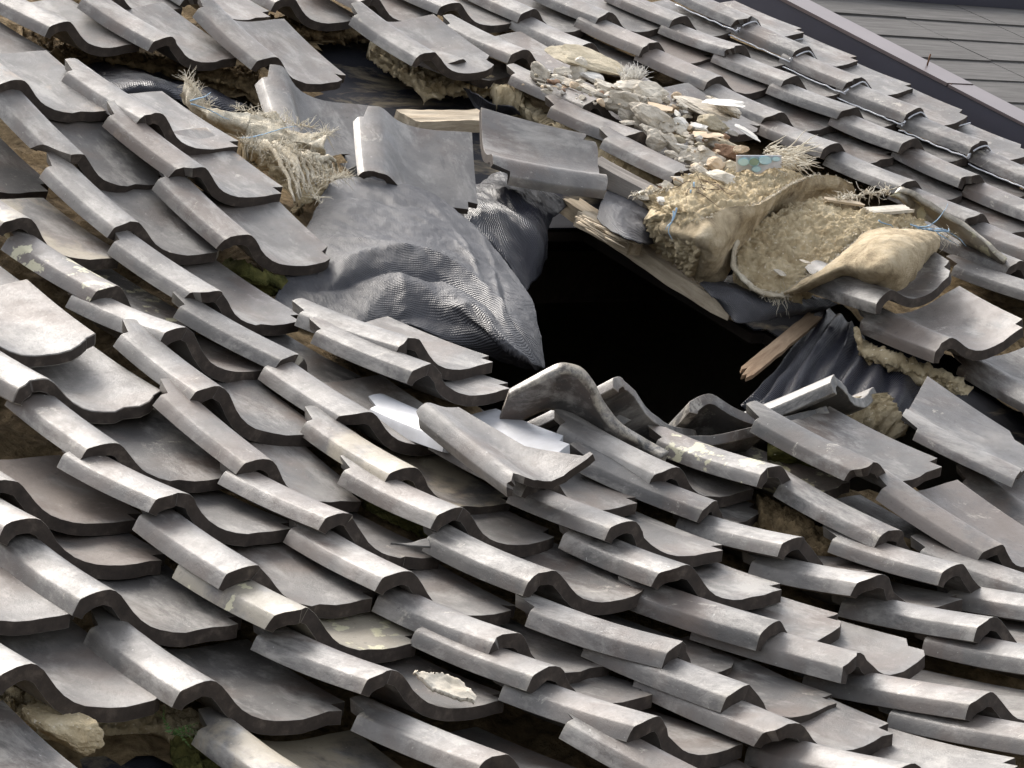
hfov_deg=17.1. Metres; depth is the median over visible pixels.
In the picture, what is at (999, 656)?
pantile
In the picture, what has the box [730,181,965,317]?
torn sack
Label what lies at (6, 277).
pantile
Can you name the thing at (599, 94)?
rubble crumb
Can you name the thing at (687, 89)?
pantile
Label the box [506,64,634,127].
pantile
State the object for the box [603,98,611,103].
rubble crumb
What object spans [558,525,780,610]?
pantile
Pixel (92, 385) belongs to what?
pantile
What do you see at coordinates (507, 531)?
pantile
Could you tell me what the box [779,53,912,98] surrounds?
pantile
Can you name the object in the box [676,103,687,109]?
rubble piece
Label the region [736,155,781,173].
patterned scrap
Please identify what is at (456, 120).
roof batten
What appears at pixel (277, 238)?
pantile
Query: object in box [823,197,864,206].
wood sliver
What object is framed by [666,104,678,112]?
rubble piece
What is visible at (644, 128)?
rubble piece
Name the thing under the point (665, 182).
rubble piece
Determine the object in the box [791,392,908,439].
clay ridge
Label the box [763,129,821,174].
fibre bundle
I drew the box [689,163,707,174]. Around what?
rubble piece
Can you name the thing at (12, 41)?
pantile
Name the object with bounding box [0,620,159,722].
pantile
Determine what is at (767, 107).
pantile
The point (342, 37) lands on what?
clay ridge
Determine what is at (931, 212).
tile shard
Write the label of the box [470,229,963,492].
old house
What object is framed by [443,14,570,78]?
pantile
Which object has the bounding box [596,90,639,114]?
rubble piece
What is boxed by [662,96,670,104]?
rubble piece
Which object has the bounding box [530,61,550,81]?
rubble piece
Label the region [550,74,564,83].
rubble piece
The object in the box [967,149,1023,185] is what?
pantile
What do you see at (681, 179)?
rubble piece
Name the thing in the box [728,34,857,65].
sealant line
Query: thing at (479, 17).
pantile
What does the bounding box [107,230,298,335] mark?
pantile
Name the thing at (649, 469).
pantile
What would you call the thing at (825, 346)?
felt flap
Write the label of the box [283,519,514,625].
pantile
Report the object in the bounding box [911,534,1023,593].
pantile
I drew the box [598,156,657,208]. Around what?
roof batten
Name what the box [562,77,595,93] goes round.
rubble piece
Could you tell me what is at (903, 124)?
sealant line
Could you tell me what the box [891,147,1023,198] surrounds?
pantile
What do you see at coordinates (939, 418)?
pantile
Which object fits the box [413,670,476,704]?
plaster flake
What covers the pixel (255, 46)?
pantile
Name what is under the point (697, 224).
torn sack
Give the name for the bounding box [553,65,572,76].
rubble piece
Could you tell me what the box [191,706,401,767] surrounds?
pantile
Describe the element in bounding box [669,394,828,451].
pantile
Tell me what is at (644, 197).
rubble piece
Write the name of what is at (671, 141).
rubble piece
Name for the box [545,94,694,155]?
pantile
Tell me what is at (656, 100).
rubble crumb
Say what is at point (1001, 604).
pantile
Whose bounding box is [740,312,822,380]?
wood splinter
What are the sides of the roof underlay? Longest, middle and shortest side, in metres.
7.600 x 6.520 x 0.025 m
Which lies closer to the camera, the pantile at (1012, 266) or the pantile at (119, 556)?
the pantile at (119, 556)
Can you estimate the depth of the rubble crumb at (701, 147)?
8.03 m
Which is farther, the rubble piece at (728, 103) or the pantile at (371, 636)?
the rubble piece at (728, 103)
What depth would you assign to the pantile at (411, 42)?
8.35 m
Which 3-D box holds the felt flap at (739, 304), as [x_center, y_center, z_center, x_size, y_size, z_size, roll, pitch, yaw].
[0.568,-0.189,7.556,0.381,0.058,0.191,-3,28,-45]
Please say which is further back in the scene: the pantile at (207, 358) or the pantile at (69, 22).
the pantile at (69, 22)
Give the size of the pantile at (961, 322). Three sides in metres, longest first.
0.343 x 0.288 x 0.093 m
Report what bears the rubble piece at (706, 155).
on the rubble crumb
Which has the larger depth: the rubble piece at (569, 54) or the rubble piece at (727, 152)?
the rubble piece at (569, 54)
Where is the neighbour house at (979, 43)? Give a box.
[811,0,1023,110]
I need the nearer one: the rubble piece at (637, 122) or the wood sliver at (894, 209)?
the wood sliver at (894, 209)
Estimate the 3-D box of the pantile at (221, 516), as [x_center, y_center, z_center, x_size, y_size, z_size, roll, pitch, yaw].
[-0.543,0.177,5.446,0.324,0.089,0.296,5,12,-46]
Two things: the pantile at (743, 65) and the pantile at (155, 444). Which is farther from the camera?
the pantile at (743, 65)
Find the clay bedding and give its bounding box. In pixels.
[0,0,1023,767]
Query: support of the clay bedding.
on the roof underlay
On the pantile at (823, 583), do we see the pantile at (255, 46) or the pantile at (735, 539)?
the pantile at (735, 539)
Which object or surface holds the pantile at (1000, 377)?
on the clay bedding
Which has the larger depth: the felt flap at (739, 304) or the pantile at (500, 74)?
the pantile at (500, 74)
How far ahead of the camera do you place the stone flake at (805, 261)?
7.47 m
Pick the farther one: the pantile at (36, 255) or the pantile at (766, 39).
the pantile at (766, 39)
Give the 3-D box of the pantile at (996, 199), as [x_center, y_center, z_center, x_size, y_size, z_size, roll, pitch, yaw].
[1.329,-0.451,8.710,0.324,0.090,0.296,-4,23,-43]
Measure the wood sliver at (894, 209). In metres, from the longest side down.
0.148 x 0.032 x 0.010 m
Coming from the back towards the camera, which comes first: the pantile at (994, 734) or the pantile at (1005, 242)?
the pantile at (1005, 242)
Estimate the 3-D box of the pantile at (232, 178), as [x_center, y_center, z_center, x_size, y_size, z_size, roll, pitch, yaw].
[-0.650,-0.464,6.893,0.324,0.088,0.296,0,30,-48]
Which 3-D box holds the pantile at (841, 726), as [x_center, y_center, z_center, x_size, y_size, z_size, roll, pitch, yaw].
[0.384,0.503,5.314,0.324,0.088,0.336,-5,18,-44]
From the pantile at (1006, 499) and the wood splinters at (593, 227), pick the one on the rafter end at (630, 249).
the wood splinters at (593, 227)
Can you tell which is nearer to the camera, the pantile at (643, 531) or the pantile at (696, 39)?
the pantile at (643, 531)
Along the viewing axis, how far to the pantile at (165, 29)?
7.79 m
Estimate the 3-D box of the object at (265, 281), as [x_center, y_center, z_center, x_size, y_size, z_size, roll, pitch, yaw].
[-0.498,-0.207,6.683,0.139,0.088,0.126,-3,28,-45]
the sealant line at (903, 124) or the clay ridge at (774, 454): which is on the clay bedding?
the clay ridge at (774, 454)
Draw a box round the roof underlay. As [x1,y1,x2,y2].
[80,41,1023,767]
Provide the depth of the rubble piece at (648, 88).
8.38 m
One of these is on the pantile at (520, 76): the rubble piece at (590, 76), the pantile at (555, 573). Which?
the rubble piece at (590, 76)
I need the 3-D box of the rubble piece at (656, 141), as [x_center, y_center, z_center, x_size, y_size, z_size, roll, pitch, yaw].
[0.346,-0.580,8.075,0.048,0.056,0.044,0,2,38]
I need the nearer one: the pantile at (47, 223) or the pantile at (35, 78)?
the pantile at (47, 223)
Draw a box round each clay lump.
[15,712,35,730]
[22,701,104,755]
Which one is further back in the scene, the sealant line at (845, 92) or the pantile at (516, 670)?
the sealant line at (845, 92)
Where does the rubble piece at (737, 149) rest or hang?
on the clay bedding
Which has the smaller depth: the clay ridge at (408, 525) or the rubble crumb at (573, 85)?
the clay ridge at (408, 525)
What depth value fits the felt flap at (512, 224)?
7.54 m
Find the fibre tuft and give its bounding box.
[616,61,653,79]
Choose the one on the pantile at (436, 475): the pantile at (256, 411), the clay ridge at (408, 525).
the pantile at (256, 411)
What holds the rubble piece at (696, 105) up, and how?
on the pantile at (687, 89)
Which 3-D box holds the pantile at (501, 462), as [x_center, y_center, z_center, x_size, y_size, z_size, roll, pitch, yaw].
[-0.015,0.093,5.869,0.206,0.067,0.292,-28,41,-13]
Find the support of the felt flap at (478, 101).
on the clay ridge at (517, 99)
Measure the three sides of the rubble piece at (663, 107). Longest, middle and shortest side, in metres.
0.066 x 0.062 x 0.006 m
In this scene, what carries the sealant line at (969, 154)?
attached to the pantile at (967, 139)
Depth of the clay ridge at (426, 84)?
8.45 m
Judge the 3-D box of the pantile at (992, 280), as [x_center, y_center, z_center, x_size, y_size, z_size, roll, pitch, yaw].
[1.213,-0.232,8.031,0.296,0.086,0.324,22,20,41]
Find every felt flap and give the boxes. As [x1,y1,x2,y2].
[86,62,248,112]
[275,177,544,369]
[463,88,495,110]
[464,171,566,290]
[497,105,520,115]
[597,189,654,244]
[699,275,836,323]
[740,309,920,423]
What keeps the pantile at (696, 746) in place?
on the pantile at (594, 743)
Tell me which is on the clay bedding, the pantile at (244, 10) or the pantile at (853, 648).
the pantile at (244, 10)
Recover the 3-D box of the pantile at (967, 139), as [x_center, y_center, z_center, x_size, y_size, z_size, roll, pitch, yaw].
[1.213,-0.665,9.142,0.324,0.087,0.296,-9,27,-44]
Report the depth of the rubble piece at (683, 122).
8.23 m
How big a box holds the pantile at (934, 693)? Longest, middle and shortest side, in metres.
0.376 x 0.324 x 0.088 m
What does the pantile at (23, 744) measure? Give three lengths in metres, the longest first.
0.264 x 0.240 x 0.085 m
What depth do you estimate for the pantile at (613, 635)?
5.35 m
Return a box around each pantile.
[0,0,138,56]
[0,22,49,52]
[0,50,109,122]
[0,90,161,192]
[0,138,48,199]
[0,198,118,269]
[0,229,195,334]
[0,266,19,285]
[0,279,94,367]
[0,346,161,423]
[0,455,140,535]
[0,498,165,579]
[0,533,241,646]
[0,566,73,635]
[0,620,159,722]
[0,700,76,767]
[5,392,225,492]
[39,152,219,264]
[57,450,290,546]
[62,58,237,154]
[65,293,263,382]
[77,0,236,70]
[83,607,344,735]
[102,100,282,206]
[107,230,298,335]
[112,0,182,14]
[113,319,313,446]
[132,508,374,618]
[152,172,329,275]
[153,378,360,511]
[170,0,269,21]
[172,291,361,381]
[172,565,415,662]
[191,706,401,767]
[192,0,345,91]
[217,463,439,569]
[250,624,503,720]
[251,0,354,30]
[255,64,367,173]
[258,362,434,455]
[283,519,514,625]
[292,298,492,380]
[300,406,509,514]
[309,317,509,405]
[335,0,436,21]
[337,455,553,556]
[349,2,493,80]
[350,695,575,767]
[353,106,477,213]
[372,586,608,683]
[404,0,510,32]
[410,627,652,710]
[416,402,594,496]
[419,48,510,88]
[422,524,643,614]
[428,448,636,516]
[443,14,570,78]
[468,0,585,37]
[479,107,607,198]
[493,681,742,767]
[500,362,668,460]
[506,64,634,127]
[506,489,722,566]
[509,17,647,76]
[515,594,733,675]
[528,377,696,437]
[533,0,660,37]
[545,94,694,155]
[554,409,753,506]
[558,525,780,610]
[559,713,751,767]
[570,441,758,525]
[574,16,710,65]
[581,636,836,722]
[599,127,710,184]
[604,0,730,39]
[615,415,760,452]
[618,576,840,651]
[624,66,759,141]
[633,659,892,754]
[634,49,767,99]
[649,426,849,497]
[658,24,790,69]
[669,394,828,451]
[672,513,877,573]
[674,0,803,40]
[690,620,924,683]
[697,84,835,136]
[710,53,839,100]
[726,21,857,68]
[741,728,1017,767]
[742,551,961,611]
[745,375,875,415]
[746,401,941,487]
[753,121,893,166]
[763,83,899,130]
[773,470,934,552]
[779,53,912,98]
[793,670,1023,722]
[805,252,951,313]
[823,151,961,203]
[823,525,980,592]
[828,115,967,166]
[831,595,1023,643]
[835,84,966,129]
[858,286,1023,362]
[874,469,1023,572]
[878,707,1023,756]
[887,187,1023,237]
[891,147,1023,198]
[896,115,1023,164]
[901,376,1023,486]
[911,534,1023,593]
[915,634,1023,679]
[925,221,1023,278]
[937,587,1023,622]
[946,254,1023,302]
[952,347,1023,412]
[956,464,1023,525]
[962,183,1023,220]
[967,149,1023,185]
[969,222,1023,260]
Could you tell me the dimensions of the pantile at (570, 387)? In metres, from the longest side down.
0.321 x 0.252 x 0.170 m
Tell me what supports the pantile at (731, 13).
on the pantile at (766, 39)
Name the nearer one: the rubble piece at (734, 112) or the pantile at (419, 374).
the pantile at (419, 374)
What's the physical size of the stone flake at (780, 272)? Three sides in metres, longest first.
0.032 x 0.031 x 0.009 m
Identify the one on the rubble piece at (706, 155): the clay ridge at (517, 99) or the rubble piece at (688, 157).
the rubble piece at (688, 157)
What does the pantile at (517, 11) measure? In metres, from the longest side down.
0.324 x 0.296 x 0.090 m
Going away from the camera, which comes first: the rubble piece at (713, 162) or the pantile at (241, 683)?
the pantile at (241, 683)
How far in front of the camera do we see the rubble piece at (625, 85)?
8.40 m
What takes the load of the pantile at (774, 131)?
on the pantile at (896, 174)
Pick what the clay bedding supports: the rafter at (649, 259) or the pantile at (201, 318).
the pantile at (201, 318)
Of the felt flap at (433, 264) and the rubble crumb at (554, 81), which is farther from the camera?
the rubble crumb at (554, 81)
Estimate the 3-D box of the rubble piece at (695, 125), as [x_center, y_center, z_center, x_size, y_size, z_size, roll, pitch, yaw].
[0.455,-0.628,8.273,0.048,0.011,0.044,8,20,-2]
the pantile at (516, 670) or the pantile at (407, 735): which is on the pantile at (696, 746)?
the pantile at (516, 670)
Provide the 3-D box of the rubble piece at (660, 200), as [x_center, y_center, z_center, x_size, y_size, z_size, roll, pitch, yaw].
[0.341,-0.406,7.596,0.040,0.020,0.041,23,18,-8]
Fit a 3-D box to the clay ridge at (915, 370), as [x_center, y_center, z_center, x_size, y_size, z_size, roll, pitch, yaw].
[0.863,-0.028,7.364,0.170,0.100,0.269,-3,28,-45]
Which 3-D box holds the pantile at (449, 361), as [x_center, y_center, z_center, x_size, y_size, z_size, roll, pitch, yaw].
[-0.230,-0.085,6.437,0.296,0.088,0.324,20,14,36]
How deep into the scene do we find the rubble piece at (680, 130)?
8.21 m
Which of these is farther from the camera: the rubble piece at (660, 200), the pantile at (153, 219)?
the rubble piece at (660, 200)
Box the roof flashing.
[711,0,1023,148]
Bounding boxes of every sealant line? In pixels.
[675,4,802,40]
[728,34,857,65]
[782,66,869,94]
[837,97,970,126]
[898,130,990,158]
[968,163,1023,188]
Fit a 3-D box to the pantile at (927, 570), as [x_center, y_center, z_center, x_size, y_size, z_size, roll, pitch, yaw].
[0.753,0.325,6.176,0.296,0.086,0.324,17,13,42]
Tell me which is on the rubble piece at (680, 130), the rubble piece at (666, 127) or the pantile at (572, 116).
the rubble piece at (666, 127)
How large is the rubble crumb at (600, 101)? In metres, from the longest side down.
0.029 x 0.027 x 0.015 m
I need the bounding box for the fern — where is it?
[155,706,197,747]
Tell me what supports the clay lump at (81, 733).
on the clay bedding
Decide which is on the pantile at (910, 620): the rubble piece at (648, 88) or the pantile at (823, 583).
the pantile at (823, 583)
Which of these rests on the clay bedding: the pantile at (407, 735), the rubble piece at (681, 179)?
the pantile at (407, 735)
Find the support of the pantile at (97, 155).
on the pantile at (153, 219)
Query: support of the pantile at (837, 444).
on the pantile at (958, 516)
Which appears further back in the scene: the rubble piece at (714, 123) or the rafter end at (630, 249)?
the rubble piece at (714, 123)
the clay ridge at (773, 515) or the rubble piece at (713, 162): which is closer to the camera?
the clay ridge at (773, 515)
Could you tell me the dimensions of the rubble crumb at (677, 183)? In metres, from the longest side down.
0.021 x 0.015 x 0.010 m
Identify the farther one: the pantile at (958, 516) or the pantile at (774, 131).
the pantile at (774, 131)
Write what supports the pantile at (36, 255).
on the pantile at (207, 358)
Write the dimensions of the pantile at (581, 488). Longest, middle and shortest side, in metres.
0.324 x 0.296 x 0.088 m
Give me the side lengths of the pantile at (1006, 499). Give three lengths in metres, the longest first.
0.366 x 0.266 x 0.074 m
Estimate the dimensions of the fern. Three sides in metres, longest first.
0.065 x 0.059 x 0.025 m
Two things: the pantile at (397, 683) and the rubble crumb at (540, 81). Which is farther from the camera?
the rubble crumb at (540, 81)
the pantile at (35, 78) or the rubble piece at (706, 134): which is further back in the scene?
the rubble piece at (706, 134)
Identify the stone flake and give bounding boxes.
[773,269,785,275]
[799,259,811,263]
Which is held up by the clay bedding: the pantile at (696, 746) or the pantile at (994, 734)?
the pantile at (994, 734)
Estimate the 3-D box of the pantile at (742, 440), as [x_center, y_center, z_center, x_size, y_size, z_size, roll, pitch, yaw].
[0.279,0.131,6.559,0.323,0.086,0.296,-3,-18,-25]
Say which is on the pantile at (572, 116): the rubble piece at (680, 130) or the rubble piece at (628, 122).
the rubble piece at (628, 122)
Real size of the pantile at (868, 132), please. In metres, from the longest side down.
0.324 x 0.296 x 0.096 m
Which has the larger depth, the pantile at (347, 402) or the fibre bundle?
the fibre bundle
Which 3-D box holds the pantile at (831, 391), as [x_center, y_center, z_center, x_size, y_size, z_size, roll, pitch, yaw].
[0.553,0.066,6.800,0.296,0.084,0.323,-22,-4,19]
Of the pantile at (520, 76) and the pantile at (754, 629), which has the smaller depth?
the pantile at (754, 629)
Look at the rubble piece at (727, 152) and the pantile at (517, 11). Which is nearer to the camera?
the rubble piece at (727, 152)
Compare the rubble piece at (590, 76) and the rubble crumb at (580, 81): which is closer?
the rubble crumb at (580, 81)
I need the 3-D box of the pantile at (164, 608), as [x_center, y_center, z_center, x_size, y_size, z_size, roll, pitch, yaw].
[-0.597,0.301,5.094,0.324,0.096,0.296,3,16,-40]
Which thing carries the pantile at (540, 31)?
on the clay bedding
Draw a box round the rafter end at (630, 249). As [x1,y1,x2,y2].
[573,210,642,254]
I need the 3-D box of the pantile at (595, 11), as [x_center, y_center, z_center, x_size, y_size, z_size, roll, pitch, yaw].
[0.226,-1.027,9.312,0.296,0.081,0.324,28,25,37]
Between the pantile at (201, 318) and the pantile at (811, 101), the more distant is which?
the pantile at (811, 101)
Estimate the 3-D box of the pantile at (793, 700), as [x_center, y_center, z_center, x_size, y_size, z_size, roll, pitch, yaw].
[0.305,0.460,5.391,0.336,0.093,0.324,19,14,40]
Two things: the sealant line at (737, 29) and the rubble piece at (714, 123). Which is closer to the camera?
the rubble piece at (714, 123)
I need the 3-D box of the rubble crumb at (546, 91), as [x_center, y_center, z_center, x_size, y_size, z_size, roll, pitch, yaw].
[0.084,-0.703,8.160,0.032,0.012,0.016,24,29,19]
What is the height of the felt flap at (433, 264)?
0.105 m
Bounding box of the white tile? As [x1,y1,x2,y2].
[368,393,569,453]
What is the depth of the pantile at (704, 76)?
8.97 m
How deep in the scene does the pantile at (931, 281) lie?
7.43 m
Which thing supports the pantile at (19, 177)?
on the clay bedding
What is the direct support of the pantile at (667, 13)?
on the pantile at (696, 39)
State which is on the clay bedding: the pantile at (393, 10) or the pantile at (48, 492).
the pantile at (393, 10)
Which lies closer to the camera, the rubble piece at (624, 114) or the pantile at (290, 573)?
the pantile at (290, 573)
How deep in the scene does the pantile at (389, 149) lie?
7.54 m
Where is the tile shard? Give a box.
[889,187,1006,263]
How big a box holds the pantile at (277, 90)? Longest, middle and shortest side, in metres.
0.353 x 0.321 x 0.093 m
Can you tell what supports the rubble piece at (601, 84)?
on the pantile at (520, 76)
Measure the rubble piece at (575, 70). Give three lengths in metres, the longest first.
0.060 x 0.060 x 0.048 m
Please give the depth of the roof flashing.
9.71 m
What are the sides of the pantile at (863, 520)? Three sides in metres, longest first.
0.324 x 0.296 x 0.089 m
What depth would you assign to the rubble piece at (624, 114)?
8.24 m
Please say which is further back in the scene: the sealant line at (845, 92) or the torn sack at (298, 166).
the sealant line at (845, 92)
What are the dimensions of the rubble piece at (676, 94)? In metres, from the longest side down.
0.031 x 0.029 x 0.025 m
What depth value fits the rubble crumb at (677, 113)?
8.27 m
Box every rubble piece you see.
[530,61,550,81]
[544,44,624,75]
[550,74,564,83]
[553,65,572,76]
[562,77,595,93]
[570,56,587,80]
[579,70,603,83]
[594,78,616,90]
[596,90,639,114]
[614,79,641,92]
[618,108,633,120]
[619,120,635,125]
[628,102,675,131]
[633,80,668,99]
[633,190,653,199]
[634,93,649,103]
[634,116,641,129]
[639,123,652,135]
[646,128,667,151]
[648,102,673,110]
[656,196,664,205]
[658,122,677,133]
[658,180,673,187]
[661,133,683,153]
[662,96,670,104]
[664,150,678,157]
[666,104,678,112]
[670,176,690,182]
[671,92,681,99]
[673,96,731,121]
[673,117,688,129]
[673,125,687,134]
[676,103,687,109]
[678,151,702,163]
[679,145,725,164]
[682,132,694,141]
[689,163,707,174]
[690,122,707,128]
[693,131,723,137]
[696,114,729,133]
[702,99,744,107]
[703,137,736,149]
[705,96,741,118]
[706,156,724,169]
[706,169,734,184]
[712,144,737,161]
[723,160,744,171]
[733,145,749,153]
[735,124,760,141]
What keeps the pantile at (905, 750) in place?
on the clay bedding
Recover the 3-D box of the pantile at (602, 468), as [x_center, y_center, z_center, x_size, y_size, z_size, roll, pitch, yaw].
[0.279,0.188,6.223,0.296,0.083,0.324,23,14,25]
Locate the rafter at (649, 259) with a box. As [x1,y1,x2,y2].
[560,198,733,321]
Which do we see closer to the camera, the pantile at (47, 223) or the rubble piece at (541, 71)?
the pantile at (47, 223)
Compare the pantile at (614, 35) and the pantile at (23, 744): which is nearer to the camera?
the pantile at (23, 744)
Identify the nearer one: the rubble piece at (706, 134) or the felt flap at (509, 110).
the rubble piece at (706, 134)
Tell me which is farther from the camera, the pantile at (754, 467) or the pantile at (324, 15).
the pantile at (324, 15)
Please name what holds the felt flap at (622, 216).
on the torn sack at (697, 224)
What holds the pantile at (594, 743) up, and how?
on the clay bedding
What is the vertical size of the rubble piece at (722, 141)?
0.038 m
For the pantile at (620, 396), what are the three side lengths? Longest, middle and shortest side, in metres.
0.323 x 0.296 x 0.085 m
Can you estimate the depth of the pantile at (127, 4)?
8.07 m
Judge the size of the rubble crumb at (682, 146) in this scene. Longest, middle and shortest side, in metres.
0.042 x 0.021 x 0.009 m
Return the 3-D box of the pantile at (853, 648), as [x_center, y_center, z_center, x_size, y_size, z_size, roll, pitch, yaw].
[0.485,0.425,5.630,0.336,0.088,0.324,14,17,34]
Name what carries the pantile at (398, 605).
on the pantile at (516, 670)
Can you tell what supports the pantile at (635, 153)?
on the clay bedding
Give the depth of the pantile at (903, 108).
9.20 m
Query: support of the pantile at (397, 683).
on the clay bedding
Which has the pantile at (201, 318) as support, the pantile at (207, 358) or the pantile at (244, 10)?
the pantile at (207, 358)
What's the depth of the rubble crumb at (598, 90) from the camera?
8.30 m
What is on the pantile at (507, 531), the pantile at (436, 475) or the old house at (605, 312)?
the pantile at (436, 475)
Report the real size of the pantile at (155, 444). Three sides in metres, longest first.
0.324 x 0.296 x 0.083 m
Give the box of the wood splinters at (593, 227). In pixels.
[575,215,635,247]
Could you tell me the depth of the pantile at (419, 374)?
6.25 m
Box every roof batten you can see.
[394,109,479,132]
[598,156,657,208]
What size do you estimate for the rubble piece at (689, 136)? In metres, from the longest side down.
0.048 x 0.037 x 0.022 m
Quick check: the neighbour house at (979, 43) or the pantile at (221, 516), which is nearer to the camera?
the pantile at (221, 516)
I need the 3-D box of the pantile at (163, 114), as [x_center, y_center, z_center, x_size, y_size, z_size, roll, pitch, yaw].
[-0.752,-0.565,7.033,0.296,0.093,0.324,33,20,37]
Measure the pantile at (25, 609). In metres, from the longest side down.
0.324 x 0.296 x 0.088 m
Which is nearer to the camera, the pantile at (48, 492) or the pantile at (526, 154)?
the pantile at (48, 492)
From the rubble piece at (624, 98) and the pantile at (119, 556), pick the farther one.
the rubble piece at (624, 98)
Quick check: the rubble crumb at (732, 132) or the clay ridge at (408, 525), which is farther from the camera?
the rubble crumb at (732, 132)
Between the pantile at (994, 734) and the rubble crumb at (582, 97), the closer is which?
the pantile at (994, 734)
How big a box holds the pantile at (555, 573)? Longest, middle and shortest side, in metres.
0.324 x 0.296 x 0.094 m
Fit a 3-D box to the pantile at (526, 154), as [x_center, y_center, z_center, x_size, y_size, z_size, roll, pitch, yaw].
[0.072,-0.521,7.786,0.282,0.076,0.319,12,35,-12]
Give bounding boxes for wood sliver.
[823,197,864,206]
[863,205,914,214]
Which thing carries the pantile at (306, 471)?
on the pantile at (507, 531)
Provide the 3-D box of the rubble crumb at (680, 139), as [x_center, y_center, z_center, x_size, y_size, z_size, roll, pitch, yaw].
[0.399,-0.583,8.087,0.040,0.014,0.021,29,36,29]
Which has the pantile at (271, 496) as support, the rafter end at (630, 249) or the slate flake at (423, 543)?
the slate flake at (423, 543)
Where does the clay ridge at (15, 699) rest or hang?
on the clay bedding
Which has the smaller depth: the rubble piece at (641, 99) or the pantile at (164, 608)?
the pantile at (164, 608)
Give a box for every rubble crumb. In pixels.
[534,78,545,83]
[541,89,551,93]
[551,79,559,84]
[569,81,578,88]
[575,79,584,83]
[579,94,585,99]
[594,89,607,93]
[594,91,604,97]
[596,98,604,106]
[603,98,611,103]
[648,97,662,103]
[673,181,681,186]
[674,110,680,116]
[674,135,685,142]
[675,144,688,148]
[698,145,706,150]
[708,140,718,147]
[727,130,738,136]
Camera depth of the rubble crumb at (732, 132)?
8.31 m
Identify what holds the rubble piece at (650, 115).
on the rubble piece at (666, 127)
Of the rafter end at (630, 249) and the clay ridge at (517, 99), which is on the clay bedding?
the clay ridge at (517, 99)
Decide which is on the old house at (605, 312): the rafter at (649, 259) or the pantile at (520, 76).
the rafter at (649, 259)
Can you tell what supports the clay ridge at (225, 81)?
on the clay bedding
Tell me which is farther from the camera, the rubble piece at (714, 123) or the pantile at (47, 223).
the rubble piece at (714, 123)
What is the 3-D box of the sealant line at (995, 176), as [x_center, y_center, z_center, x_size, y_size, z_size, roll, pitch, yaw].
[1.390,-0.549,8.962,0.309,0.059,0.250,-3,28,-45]
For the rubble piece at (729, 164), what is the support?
on the torn sack at (697, 224)
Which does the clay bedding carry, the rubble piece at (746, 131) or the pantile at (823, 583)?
the rubble piece at (746, 131)
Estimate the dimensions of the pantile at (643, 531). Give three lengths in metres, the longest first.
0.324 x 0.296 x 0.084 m
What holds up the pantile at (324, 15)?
on the clay bedding
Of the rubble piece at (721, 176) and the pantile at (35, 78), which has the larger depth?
the rubble piece at (721, 176)
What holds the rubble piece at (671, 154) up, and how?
on the pantile at (635, 153)
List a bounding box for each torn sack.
[175,65,357,215]
[628,166,855,281]
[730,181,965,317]
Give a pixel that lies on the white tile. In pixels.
(401, 418)
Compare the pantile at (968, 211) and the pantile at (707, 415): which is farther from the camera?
the pantile at (968, 211)
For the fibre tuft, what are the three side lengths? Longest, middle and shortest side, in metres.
0.226 x 0.079 x 0.056 m
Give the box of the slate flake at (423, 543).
[390,538,430,547]
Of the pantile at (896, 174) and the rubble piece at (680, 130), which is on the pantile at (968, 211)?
the pantile at (896, 174)
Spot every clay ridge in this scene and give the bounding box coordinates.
[0,686,203,743]
[17,25,260,108]
[268,14,369,45]
[361,498,427,538]
[366,41,494,104]
[490,84,675,185]
[755,494,931,556]
[767,443,816,468]
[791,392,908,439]
[854,326,973,394]
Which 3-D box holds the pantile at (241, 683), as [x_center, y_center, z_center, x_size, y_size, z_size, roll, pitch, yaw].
[-0.436,0.419,4.943,0.324,0.095,0.296,2,16,-39]
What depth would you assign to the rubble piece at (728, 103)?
8.41 m
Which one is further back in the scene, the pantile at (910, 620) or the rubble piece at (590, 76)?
the rubble piece at (590, 76)
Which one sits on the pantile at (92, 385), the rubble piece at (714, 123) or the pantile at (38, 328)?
the pantile at (38, 328)
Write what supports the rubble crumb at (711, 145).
on the rubble piece at (727, 152)
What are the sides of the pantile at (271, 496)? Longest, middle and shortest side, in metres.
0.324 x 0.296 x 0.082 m

